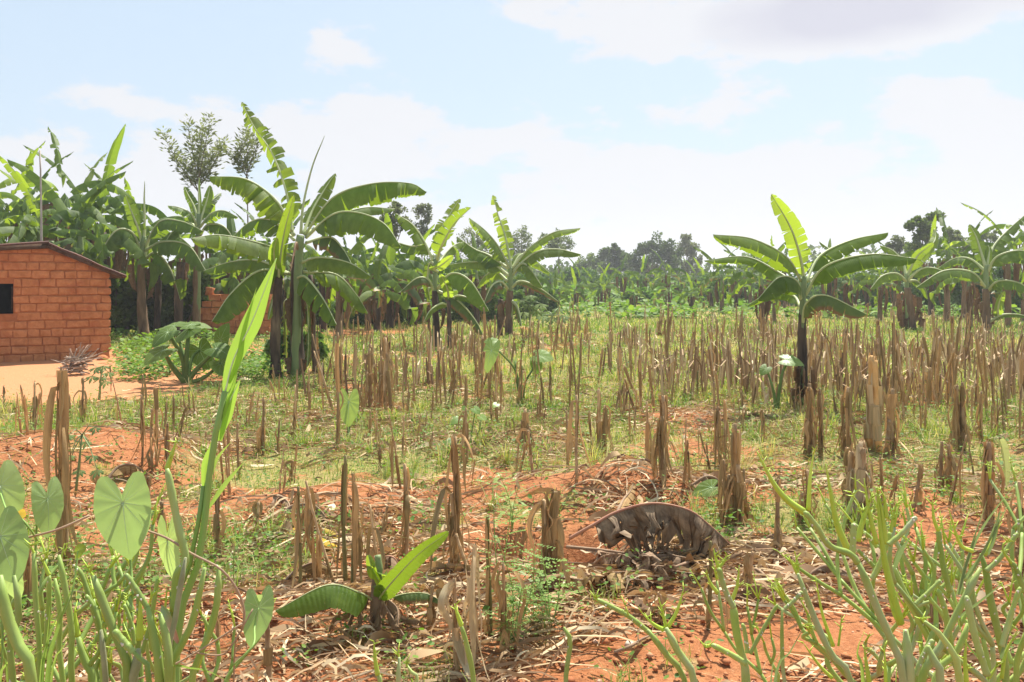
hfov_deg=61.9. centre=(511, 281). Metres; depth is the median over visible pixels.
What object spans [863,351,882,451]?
maize stubble
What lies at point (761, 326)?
maize stubble
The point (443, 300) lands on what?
bush
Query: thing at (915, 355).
maize stubble
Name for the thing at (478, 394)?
maize stubble
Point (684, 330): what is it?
maize stubble
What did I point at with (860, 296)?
bush
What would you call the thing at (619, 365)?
maize stubble
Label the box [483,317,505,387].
maize stubble
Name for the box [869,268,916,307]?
bush
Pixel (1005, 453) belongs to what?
hanging leaf
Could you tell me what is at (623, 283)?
banana plant
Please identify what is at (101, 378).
cassava seedling
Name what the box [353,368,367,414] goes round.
maize stubble
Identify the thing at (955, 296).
bush
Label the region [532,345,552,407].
maize stubble
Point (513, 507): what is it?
feathery weed
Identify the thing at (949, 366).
maize stubble
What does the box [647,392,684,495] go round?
maize stubble
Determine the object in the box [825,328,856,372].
maize stubble
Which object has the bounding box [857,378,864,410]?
maize stubble
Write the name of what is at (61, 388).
maize stubble
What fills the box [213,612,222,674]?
maize stubble
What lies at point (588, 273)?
banana plant
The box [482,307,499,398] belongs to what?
maize stubble
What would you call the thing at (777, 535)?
maize stubble
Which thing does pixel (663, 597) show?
maize stubble
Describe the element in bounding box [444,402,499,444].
weed plant
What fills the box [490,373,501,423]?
maize stubble
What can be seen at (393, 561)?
dead banana leaf
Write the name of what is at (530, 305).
papaya plant
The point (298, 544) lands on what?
maize stubble
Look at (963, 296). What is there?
banana plant
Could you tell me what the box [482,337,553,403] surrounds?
taro plant
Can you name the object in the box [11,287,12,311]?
window frame
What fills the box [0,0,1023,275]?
sky
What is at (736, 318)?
maize stubble
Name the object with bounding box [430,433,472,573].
maize stubble
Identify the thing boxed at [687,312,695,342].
maize stubble
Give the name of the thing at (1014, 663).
pencil succulent
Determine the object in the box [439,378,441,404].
maize stubble
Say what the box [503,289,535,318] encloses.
bush
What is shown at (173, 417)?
maize stubble
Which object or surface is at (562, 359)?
maize stubble
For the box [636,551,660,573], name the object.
dead banana leaf
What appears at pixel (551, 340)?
maize stubble
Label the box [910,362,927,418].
maize stubble
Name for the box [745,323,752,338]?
maize stubble
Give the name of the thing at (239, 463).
maize stubble
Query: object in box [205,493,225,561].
maize stubble
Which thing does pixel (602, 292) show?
banana plant
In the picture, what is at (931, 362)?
maize stubble
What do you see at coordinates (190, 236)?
banana plant
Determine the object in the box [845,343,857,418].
maize stubble
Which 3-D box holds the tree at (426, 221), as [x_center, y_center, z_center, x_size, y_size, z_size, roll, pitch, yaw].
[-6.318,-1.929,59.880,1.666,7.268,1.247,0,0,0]
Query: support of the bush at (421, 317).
on the ground at (14, 376)
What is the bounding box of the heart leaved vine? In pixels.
[0,460,273,681]
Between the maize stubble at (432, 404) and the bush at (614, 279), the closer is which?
the maize stubble at (432, 404)
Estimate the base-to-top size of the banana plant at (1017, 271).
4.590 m
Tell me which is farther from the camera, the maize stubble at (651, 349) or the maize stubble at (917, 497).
the maize stubble at (651, 349)
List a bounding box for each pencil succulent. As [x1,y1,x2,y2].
[0,483,165,681]
[0,539,51,681]
[38,532,146,681]
[44,593,276,681]
[54,555,130,681]
[112,573,172,681]
[163,437,230,681]
[369,639,418,681]
[450,600,475,681]
[563,627,572,681]
[589,584,697,681]
[689,558,951,681]
[698,549,777,681]
[757,446,934,681]
[763,498,983,681]
[772,457,1023,681]
[780,551,853,681]
[815,476,1023,681]
[862,497,981,681]
[964,516,1023,681]
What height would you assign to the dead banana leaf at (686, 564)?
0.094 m
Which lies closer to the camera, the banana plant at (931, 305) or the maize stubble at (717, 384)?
the maize stubble at (717, 384)
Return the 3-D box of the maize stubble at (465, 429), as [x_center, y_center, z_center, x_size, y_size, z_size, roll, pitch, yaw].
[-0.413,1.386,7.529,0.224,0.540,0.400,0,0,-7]
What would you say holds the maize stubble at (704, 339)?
on the ground at (14, 376)
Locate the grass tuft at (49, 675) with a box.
[0,571,228,681]
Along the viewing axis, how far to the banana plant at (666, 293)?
49.98 m
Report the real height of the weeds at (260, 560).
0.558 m
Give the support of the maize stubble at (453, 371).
on the ground at (14, 376)
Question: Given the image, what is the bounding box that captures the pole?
[39,150,42,240]
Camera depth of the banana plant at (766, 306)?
25.87 m
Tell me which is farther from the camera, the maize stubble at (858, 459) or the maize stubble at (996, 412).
the maize stubble at (996, 412)
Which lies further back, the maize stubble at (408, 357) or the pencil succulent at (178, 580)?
the maize stubble at (408, 357)
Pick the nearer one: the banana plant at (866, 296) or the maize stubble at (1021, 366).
the maize stubble at (1021, 366)
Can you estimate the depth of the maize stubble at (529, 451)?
6.49 m
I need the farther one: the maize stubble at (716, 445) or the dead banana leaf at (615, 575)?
the maize stubble at (716, 445)
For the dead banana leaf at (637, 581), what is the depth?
4.28 m
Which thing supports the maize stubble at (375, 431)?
on the ground at (14, 376)
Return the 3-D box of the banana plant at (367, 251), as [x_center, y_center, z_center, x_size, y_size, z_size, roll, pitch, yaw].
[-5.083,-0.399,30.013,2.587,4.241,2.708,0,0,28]
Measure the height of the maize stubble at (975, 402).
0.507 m
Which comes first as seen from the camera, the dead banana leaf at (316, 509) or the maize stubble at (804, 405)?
the dead banana leaf at (316, 509)
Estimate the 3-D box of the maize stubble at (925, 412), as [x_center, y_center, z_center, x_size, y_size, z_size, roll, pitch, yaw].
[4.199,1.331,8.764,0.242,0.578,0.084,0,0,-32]
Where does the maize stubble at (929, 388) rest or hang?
on the ground at (14, 376)
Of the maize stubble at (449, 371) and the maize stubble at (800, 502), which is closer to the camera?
the maize stubble at (800, 502)
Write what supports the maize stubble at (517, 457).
on the ground at (14, 376)
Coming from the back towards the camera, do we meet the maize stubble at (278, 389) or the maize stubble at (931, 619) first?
the maize stubble at (278, 389)
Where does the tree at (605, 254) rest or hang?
on the ground at (14, 376)
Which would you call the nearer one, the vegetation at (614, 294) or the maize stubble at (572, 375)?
the maize stubble at (572, 375)
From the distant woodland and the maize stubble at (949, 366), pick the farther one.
the distant woodland
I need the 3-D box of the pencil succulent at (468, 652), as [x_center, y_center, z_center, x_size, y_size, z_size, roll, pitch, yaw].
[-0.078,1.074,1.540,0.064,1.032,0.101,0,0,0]
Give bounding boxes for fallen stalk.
[895,437,916,462]
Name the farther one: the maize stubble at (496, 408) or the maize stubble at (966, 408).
the maize stubble at (496, 408)
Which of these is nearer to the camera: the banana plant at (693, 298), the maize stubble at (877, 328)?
the maize stubble at (877, 328)
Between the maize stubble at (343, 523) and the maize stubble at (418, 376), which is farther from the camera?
the maize stubble at (418, 376)
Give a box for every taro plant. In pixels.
[144,321,229,383]
[339,389,358,434]
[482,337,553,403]
[759,355,803,412]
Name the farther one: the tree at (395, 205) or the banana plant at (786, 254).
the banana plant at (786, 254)
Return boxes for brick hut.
[0,241,126,362]
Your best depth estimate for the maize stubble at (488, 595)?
3.76 m
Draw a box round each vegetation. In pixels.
[102,325,287,380]
[431,295,1020,319]
[540,277,943,305]
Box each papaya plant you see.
[515,295,548,334]
[536,308,569,329]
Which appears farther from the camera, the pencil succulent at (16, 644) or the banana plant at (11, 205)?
the banana plant at (11, 205)
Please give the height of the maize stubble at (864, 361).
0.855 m
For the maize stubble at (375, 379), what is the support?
on the ground at (14, 376)
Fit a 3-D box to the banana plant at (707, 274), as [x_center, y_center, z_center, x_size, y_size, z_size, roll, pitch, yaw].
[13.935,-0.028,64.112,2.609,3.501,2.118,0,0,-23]
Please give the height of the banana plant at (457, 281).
3.637 m
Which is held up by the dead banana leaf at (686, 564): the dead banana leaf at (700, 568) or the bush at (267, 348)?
the dead banana leaf at (700, 568)
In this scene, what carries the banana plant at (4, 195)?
on the ground at (14, 376)
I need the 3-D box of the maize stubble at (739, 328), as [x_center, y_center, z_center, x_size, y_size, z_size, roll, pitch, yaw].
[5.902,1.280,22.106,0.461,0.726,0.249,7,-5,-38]
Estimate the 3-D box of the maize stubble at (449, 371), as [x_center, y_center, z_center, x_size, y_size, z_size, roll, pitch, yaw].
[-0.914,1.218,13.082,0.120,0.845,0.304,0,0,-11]
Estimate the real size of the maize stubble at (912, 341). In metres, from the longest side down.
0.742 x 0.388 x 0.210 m
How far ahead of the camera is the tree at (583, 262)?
119.21 m
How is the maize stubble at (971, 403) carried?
on the ground at (14, 376)
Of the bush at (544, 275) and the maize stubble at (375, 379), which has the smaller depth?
the maize stubble at (375, 379)
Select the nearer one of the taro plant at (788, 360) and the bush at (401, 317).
the taro plant at (788, 360)
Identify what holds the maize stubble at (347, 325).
on the ground at (14, 376)
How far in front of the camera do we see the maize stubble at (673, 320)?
26.08 m
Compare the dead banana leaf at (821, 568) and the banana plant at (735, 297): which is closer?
the dead banana leaf at (821, 568)
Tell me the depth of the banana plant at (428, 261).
34.83 m
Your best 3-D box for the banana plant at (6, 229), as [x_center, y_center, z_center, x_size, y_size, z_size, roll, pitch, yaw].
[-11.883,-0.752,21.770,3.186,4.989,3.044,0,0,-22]
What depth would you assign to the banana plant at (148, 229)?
27.78 m
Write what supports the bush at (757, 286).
on the ground at (14, 376)
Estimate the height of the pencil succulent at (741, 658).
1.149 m
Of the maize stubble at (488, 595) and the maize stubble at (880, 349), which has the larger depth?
the maize stubble at (880, 349)
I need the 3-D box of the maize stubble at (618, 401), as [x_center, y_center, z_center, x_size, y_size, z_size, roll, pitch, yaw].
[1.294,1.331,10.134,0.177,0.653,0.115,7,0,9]
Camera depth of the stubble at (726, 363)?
13.54 m
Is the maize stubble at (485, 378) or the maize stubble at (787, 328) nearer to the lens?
the maize stubble at (485, 378)
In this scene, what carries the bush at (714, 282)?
on the ground at (14, 376)
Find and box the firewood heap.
[51,344,102,374]
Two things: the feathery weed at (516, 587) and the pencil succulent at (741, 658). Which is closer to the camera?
the pencil succulent at (741, 658)
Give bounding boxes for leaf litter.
[0,328,1023,681]
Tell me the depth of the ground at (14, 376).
5.89 m
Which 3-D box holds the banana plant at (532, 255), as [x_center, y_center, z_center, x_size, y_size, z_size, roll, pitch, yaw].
[0.054,-0.460,25.130,3.859,4.227,1.936,0,0,0]
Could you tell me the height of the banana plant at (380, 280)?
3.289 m
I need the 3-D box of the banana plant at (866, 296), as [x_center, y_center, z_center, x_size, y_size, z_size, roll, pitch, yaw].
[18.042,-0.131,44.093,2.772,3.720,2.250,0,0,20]
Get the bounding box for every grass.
[0,316,1023,444]
[0,323,1023,592]
[0,396,1023,681]
[130,301,1023,333]
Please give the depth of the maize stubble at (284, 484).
6.08 m
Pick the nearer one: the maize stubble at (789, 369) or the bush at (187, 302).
the maize stubble at (789, 369)
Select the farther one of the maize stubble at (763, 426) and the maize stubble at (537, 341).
the maize stubble at (537, 341)
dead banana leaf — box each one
[108,463,147,477]
[271,495,289,509]
[280,558,341,584]
[282,503,327,521]
[384,555,397,569]
[536,573,563,589]
[563,577,592,592]
[566,545,680,562]
[566,562,598,568]
[569,502,730,561]
[576,618,604,640]
[587,572,608,587]
[593,553,635,568]
[600,551,611,565]
[601,571,627,591]
[614,632,663,653]
[617,483,635,509]
[622,574,658,592]
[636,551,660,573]
[651,563,676,576]
[665,552,686,563]
[672,558,707,581]
[673,569,700,583]
[691,473,723,503]
[692,563,724,575]
[735,568,776,587]
[756,533,798,543]
[803,565,860,593]
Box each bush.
[109,269,154,334]
[116,281,184,332]
[152,273,214,326]
[262,328,290,364]
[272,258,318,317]
[303,330,329,364]
[309,290,335,327]
[331,297,364,325]
[363,296,385,325]
[382,291,409,323]
[404,292,431,323]
[421,258,480,314]
[451,292,480,321]
[469,294,499,321]
[473,273,505,311]
[502,269,534,296]
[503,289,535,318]
[525,267,559,290]
[531,288,559,314]
[541,267,586,284]
[578,267,607,282]
[597,271,636,287]
[631,275,655,288]
[702,270,757,301]
[733,270,781,304]
[764,274,819,305]
[792,277,854,305]
[832,273,884,305]
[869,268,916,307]
[900,267,950,308]
[950,267,996,306]
[967,262,1019,313]
[1001,265,1021,312]
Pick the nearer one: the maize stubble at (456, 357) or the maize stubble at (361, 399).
the maize stubble at (361, 399)
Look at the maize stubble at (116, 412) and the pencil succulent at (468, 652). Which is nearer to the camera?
the pencil succulent at (468, 652)
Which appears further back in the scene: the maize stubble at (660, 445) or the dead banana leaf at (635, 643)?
the maize stubble at (660, 445)
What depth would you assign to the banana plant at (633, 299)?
46.80 m
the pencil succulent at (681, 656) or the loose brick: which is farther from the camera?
the loose brick
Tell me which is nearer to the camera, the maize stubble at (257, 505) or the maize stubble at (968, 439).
the maize stubble at (257, 505)
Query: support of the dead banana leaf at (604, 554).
on the ground at (14, 376)
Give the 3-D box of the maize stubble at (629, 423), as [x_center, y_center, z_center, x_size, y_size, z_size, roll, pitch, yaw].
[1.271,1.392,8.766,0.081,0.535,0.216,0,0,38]
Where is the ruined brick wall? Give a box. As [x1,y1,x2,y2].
[200,287,272,336]
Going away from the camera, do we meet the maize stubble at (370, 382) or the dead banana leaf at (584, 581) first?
the dead banana leaf at (584, 581)
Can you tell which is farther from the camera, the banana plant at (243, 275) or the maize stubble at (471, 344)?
the banana plant at (243, 275)
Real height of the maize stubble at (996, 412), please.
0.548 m
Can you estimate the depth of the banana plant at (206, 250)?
27.75 m
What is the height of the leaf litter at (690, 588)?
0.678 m
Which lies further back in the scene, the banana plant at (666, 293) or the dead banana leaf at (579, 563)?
the banana plant at (666, 293)
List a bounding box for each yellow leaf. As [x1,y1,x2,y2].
[322,538,336,547]
[324,528,337,538]
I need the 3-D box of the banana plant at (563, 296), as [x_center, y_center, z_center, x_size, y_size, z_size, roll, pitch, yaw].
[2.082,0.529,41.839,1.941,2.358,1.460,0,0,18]
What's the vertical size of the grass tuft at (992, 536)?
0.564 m
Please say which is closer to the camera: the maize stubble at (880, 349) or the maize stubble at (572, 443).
the maize stubble at (572, 443)
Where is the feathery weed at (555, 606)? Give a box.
[506,549,580,627]
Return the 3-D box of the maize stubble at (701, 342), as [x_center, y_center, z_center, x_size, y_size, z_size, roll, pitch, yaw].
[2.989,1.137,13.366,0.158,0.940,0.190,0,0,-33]
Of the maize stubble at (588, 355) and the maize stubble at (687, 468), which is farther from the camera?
the maize stubble at (588, 355)
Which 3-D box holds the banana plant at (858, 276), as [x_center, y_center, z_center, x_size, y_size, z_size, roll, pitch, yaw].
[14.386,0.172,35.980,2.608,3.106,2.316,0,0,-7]
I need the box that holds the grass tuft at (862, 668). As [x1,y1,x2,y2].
[620,530,988,681]
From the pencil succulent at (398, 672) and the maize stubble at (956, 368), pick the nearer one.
the pencil succulent at (398, 672)
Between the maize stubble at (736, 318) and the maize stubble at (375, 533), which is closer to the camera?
the maize stubble at (375, 533)
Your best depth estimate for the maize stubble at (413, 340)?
17.56 m
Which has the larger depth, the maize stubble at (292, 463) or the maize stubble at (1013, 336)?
the maize stubble at (1013, 336)
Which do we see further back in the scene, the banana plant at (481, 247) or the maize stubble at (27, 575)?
the banana plant at (481, 247)
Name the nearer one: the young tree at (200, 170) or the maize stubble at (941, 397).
the maize stubble at (941, 397)
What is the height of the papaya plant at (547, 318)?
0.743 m
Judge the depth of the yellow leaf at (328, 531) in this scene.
5.19 m
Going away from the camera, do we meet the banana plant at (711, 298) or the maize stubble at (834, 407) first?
the maize stubble at (834, 407)
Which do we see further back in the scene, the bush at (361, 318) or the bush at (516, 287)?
the bush at (516, 287)
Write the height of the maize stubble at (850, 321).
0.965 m
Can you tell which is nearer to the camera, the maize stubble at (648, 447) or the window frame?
the maize stubble at (648, 447)
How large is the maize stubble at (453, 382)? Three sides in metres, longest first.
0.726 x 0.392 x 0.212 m
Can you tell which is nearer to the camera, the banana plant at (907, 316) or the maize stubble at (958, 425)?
the maize stubble at (958, 425)
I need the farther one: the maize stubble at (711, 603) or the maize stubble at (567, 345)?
the maize stubble at (567, 345)
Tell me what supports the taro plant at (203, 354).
on the ground at (14, 376)
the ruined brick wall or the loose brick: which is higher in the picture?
the ruined brick wall
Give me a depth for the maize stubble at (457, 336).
20.93 m
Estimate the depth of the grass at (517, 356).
11.71 m
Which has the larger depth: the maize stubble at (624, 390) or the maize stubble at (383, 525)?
the maize stubble at (624, 390)
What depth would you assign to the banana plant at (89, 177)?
28.61 m
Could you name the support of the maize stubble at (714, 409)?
on the ground at (14, 376)
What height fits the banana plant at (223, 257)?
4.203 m
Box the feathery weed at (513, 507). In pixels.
[491,471,531,530]
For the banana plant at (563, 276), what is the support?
on the ground at (14, 376)
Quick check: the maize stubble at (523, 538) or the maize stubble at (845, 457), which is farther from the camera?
the maize stubble at (845, 457)
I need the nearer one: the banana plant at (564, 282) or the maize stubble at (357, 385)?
the maize stubble at (357, 385)
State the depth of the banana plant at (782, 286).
10.49 m
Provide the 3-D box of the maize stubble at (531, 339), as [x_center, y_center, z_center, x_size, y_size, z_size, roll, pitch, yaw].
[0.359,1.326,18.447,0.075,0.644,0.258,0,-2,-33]
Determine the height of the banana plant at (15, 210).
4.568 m
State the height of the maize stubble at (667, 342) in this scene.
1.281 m
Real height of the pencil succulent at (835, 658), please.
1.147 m
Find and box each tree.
[152,112,234,190]
[222,125,272,275]
[379,200,412,240]
[411,203,432,259]
[453,226,492,262]
[509,225,533,272]
[537,228,575,274]
[572,252,601,271]
[589,243,632,278]
[622,230,683,278]
[675,233,702,282]
[884,235,908,255]
[902,210,947,255]
[940,226,968,256]
[969,229,1006,252]
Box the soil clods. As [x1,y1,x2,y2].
[0,393,1022,681]
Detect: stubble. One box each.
[2,386,8,407]
[13,542,38,613]
[14,385,44,436]
[30,381,41,427]
[36,366,85,564]
[55,391,70,417]
[73,378,87,421]
[89,579,111,630]
[90,468,99,484]
[112,380,123,428]
[130,387,169,471]
[134,374,146,416]
[145,476,153,499]
[154,498,166,546]
[162,393,187,442]
[180,385,197,418]
[198,423,206,437]
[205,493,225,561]
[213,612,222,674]
[215,380,221,404]
[218,424,236,497]
[229,423,241,477]
[232,389,259,429]
[247,499,262,540]
[254,623,272,681]
[256,397,265,455]
[269,364,277,389]
[270,374,285,402]
[275,418,288,455]
[279,447,290,492]
[283,459,294,481]
[285,300,1023,405]
[286,384,296,440]
[290,485,302,596]
[291,488,316,580]
[294,443,297,482]
[298,479,335,582]
[304,368,313,413]
[312,334,324,389]
[313,350,333,409]
[316,325,319,369]
[317,334,335,384]
[327,331,343,450]
[328,452,350,583]
[333,328,346,384]
[340,347,343,384]
[341,322,342,361]
[343,309,351,339]
[347,471,363,584]
[350,316,371,348]
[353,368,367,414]
[359,378,365,411]
[360,503,384,579]
[363,347,374,408]
[364,313,369,347]
[368,409,378,435]
[373,352,392,402]
[374,335,394,412]
[374,422,383,438]
[375,412,381,450]
[376,322,390,359]
[378,446,388,471]
[378,505,398,543]
[386,336,398,393]
[389,415,401,487]
[394,313,415,356]
[395,343,411,385]
[395,463,409,561]
[402,359,415,409]
[402,416,406,461]
[409,357,414,407]
[415,366,420,386]
[415,411,427,449]
[416,316,425,349]
[419,578,444,627]
[427,431,433,457]
[430,391,433,420]
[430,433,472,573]
[434,357,459,407]
[438,575,470,680]
[439,338,447,381]
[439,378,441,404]
[447,334,455,377]
[449,349,456,392]
[450,324,463,375]
[451,532,470,574]
[456,321,467,343]
[457,406,479,463]
[458,338,472,392]
[461,376,467,420]
[463,542,488,678]
[467,515,497,636]
[468,324,475,355]
[470,460,475,485]
[474,330,480,382]
[474,351,485,409]
[479,336,483,384]
[481,312,494,338]
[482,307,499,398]
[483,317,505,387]
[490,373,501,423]
[491,562,526,658]
[492,329,500,383]
[495,370,503,418]
[497,356,501,393]
[500,408,544,446]
[504,415,514,436]
[509,341,514,377]
[511,527,527,572]
[515,343,525,405]
[515,419,529,471]
[515,428,537,476]
[519,319,529,346]
[519,487,572,593]
[527,327,529,355]
[530,328,532,352]
[532,322,539,355]
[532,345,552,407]
[533,393,545,424]
[534,319,541,376]
[549,325,556,362]
[554,308,559,351]
[561,323,568,369]
[563,330,571,355]
[566,333,583,405]
[566,411,574,468]
[567,357,573,387]
[567,395,595,482]
[569,302,572,352]
[571,297,578,329]
[572,310,576,333]
[575,318,588,346]
[586,343,589,371]
[588,410,593,456]
[594,388,613,454]
[596,347,603,381]
[607,302,613,341]
[613,366,627,413]
[617,332,621,381]
[620,384,625,414]
[622,354,654,412]
[626,324,633,344]
[628,390,640,437]
[629,326,633,382]
[642,590,666,625]
[644,311,649,349]
[645,400,652,464]
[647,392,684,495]
[650,338,659,370]
[657,304,665,336]
[663,304,671,363]
[669,346,677,401]
[671,306,681,331]
[678,310,685,343]
[681,418,692,489]
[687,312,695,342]
[691,538,729,643]
[696,370,698,392]
[697,419,728,473]
[698,324,706,367]
[702,328,707,345]
[707,319,719,372]
[707,346,716,401]
[710,398,730,464]
[712,422,768,532]
[713,382,722,451]
[715,371,719,406]
[721,316,725,338]
[731,317,743,342]
[734,397,746,429]
[736,305,743,336]
[739,364,742,390]
[739,549,754,589]
[740,376,756,407]
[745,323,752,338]
[759,306,764,343]
[760,409,771,441]
[764,315,766,337]
[769,476,782,547]
[770,314,777,353]
[782,324,788,354]
[787,328,819,394]
[788,468,818,529]
[790,387,798,409]
[795,386,805,412]
[798,381,832,457]
[809,330,814,372]
[813,310,821,337]
[817,320,821,346]
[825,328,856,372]
[829,330,847,364]
[830,386,857,456]
[832,386,844,418]
[832,437,877,523]
[834,346,843,405]
[835,446,854,509]
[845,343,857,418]
[847,318,852,336]
[852,377,860,410]
[856,303,869,347]
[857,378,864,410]
[858,345,865,364]
[862,337,869,360]
[862,340,881,375]
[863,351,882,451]
[867,320,879,370]
[868,455,901,516]
[875,356,905,428]
[877,315,900,417]
[881,373,884,409]
[881,385,907,458]
[884,330,920,387]
[894,342,923,404]
[894,344,909,414]
[894,346,897,406]
[896,328,913,354]
[906,463,927,512]
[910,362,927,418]
[913,383,926,432]
[921,322,937,400]
[921,361,934,394]
[926,366,935,408]
[928,552,943,630]
[930,336,954,409]
[931,318,943,342]
[934,441,963,491]
[937,316,970,370]
[938,390,945,405]
[944,379,970,451]
[946,316,956,383]
[948,435,966,505]
[950,355,958,410]
[958,313,968,343]
[962,424,983,474]
[965,394,969,424]
[966,379,978,410]
[967,309,971,343]
[967,385,973,424]
[971,389,984,440]
[973,316,983,340]
[975,333,997,415]
[978,439,1005,530]
[988,390,999,436]
[989,334,1023,388]
[992,356,1007,419]
[994,337,1005,360]
[994,408,1009,433]
[1007,478,1023,571]
[1009,335,1023,355]
[1015,358,1023,440]
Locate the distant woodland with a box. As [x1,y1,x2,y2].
[147,243,1022,283]
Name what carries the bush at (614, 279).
on the ground at (14, 376)
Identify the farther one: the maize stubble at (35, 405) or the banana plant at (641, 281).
the banana plant at (641, 281)
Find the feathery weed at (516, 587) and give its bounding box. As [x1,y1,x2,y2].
[476,478,557,648]
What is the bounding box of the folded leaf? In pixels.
[161,605,178,643]
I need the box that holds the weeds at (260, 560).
[0,326,1023,681]
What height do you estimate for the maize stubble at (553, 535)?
0.555 m
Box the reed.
[169,258,276,681]
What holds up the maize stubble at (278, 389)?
on the ground at (14, 376)
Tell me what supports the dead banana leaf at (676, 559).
on the ground at (14, 376)
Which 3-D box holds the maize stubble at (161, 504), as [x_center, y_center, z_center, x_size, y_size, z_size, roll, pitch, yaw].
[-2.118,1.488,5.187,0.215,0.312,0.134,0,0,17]
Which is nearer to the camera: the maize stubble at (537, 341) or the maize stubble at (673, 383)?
the maize stubble at (673, 383)
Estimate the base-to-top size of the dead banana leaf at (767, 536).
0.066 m
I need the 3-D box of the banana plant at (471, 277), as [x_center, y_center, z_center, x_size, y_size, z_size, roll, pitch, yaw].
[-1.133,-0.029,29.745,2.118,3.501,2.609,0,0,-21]
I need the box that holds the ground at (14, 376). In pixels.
[0,300,1023,681]
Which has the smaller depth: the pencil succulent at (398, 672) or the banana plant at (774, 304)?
the pencil succulent at (398, 672)
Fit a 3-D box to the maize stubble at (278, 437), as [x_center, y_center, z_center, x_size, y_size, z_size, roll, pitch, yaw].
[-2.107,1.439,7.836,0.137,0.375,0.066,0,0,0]
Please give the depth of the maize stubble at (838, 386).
10.93 m
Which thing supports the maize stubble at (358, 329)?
on the ground at (14, 376)
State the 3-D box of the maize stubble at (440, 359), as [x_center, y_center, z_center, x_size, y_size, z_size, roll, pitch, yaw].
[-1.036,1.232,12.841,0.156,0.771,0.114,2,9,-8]
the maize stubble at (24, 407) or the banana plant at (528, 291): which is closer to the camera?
the maize stubble at (24, 407)
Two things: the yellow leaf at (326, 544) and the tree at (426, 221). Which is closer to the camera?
the yellow leaf at (326, 544)
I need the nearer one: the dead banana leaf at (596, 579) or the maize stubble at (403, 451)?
the dead banana leaf at (596, 579)
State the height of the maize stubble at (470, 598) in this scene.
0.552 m
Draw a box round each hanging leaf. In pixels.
[959,378,972,430]
[994,435,1010,486]
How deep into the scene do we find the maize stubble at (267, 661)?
3.39 m
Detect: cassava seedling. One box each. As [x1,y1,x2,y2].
[69,425,103,494]
[84,365,113,399]
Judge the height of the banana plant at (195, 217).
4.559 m
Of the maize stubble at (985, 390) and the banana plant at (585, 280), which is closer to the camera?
the maize stubble at (985, 390)
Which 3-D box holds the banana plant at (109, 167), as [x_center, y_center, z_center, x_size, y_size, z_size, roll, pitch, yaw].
[-13.383,-1.453,27.302,4.891,6.565,3.970,0,0,37]
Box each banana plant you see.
[0,127,141,243]
[0,141,55,241]
[0,152,72,242]
[0,156,114,268]
[0,170,125,267]
[0,188,37,243]
[0,192,22,236]
[7,159,159,291]
[11,145,145,256]
[19,151,34,224]
[32,124,166,273]
[43,152,129,225]
[84,163,153,283]
[89,181,204,337]
[93,177,190,274]
[146,178,237,337]
[157,233,192,275]
[171,218,255,293]
[174,193,226,284]
[191,102,425,378]
[201,211,250,300]
[210,199,319,300]
[210,208,283,282]
[228,210,265,276]
[245,211,321,326]
[283,232,367,331]
[289,221,390,337]
[322,233,388,326]
[325,236,414,329]
[326,235,373,277]
[343,213,432,327]
[344,245,417,333]
[358,238,425,296]
[368,229,435,286]
[377,224,457,326]
[390,199,488,349]
[397,242,459,301]
[431,241,489,321]
[445,233,507,324]
[449,195,580,335]
[467,244,518,320]
[504,266,554,302]
[538,259,571,294]
[543,268,573,306]
[553,262,577,299]
[559,267,591,307]
[560,257,596,297]
[581,266,608,294]
[583,263,622,306]
[592,265,620,301]
[606,253,639,295]
[621,272,648,306]
[623,254,664,291]
[639,260,664,285]
[646,249,686,301]
[651,265,686,306]
[664,263,696,296]
[675,272,707,309]
[676,258,708,291]
[690,257,714,300]
[694,247,750,312]
[697,264,729,308]
[699,264,723,286]
[704,194,916,406]
[713,243,758,308]
[723,249,766,302]
[724,242,798,329]
[744,235,792,321]
[758,248,801,307]
[805,239,856,315]
[813,254,877,306]
[848,249,914,320]
[852,243,888,306]
[863,242,919,306]
[870,229,941,329]
[897,215,958,314]
[906,207,986,321]
[916,216,1023,333]
[929,240,1010,328]
[937,211,1005,318]
[960,202,1023,326]
[971,218,1023,299]
[980,224,1023,320]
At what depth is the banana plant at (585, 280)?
57.65 m
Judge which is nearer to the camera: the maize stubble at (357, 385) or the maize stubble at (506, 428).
the maize stubble at (506, 428)
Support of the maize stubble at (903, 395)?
on the ground at (14, 376)
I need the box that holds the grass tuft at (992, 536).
[770,477,1020,681]
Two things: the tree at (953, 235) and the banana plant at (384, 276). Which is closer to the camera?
the banana plant at (384, 276)
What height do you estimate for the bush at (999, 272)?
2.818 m
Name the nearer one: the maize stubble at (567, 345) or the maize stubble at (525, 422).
the maize stubble at (525, 422)
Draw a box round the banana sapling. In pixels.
[275,531,448,677]
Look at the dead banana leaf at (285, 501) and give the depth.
5.72 m
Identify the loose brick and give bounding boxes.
[97,355,108,359]
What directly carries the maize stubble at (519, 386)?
on the ground at (14, 376)
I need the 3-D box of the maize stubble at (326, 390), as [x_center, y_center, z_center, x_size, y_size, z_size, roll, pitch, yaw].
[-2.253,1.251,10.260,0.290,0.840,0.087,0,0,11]
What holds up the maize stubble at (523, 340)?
on the ground at (14, 376)
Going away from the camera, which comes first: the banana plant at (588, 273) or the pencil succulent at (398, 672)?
the pencil succulent at (398, 672)
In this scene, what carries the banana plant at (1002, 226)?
on the ground at (14, 376)
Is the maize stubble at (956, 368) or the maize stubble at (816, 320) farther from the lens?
the maize stubble at (816, 320)
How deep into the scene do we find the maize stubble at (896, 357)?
10.24 m
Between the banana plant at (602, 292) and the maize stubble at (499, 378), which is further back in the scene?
the banana plant at (602, 292)
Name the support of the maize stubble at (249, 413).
on the ground at (14, 376)
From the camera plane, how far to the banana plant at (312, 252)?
26.81 m

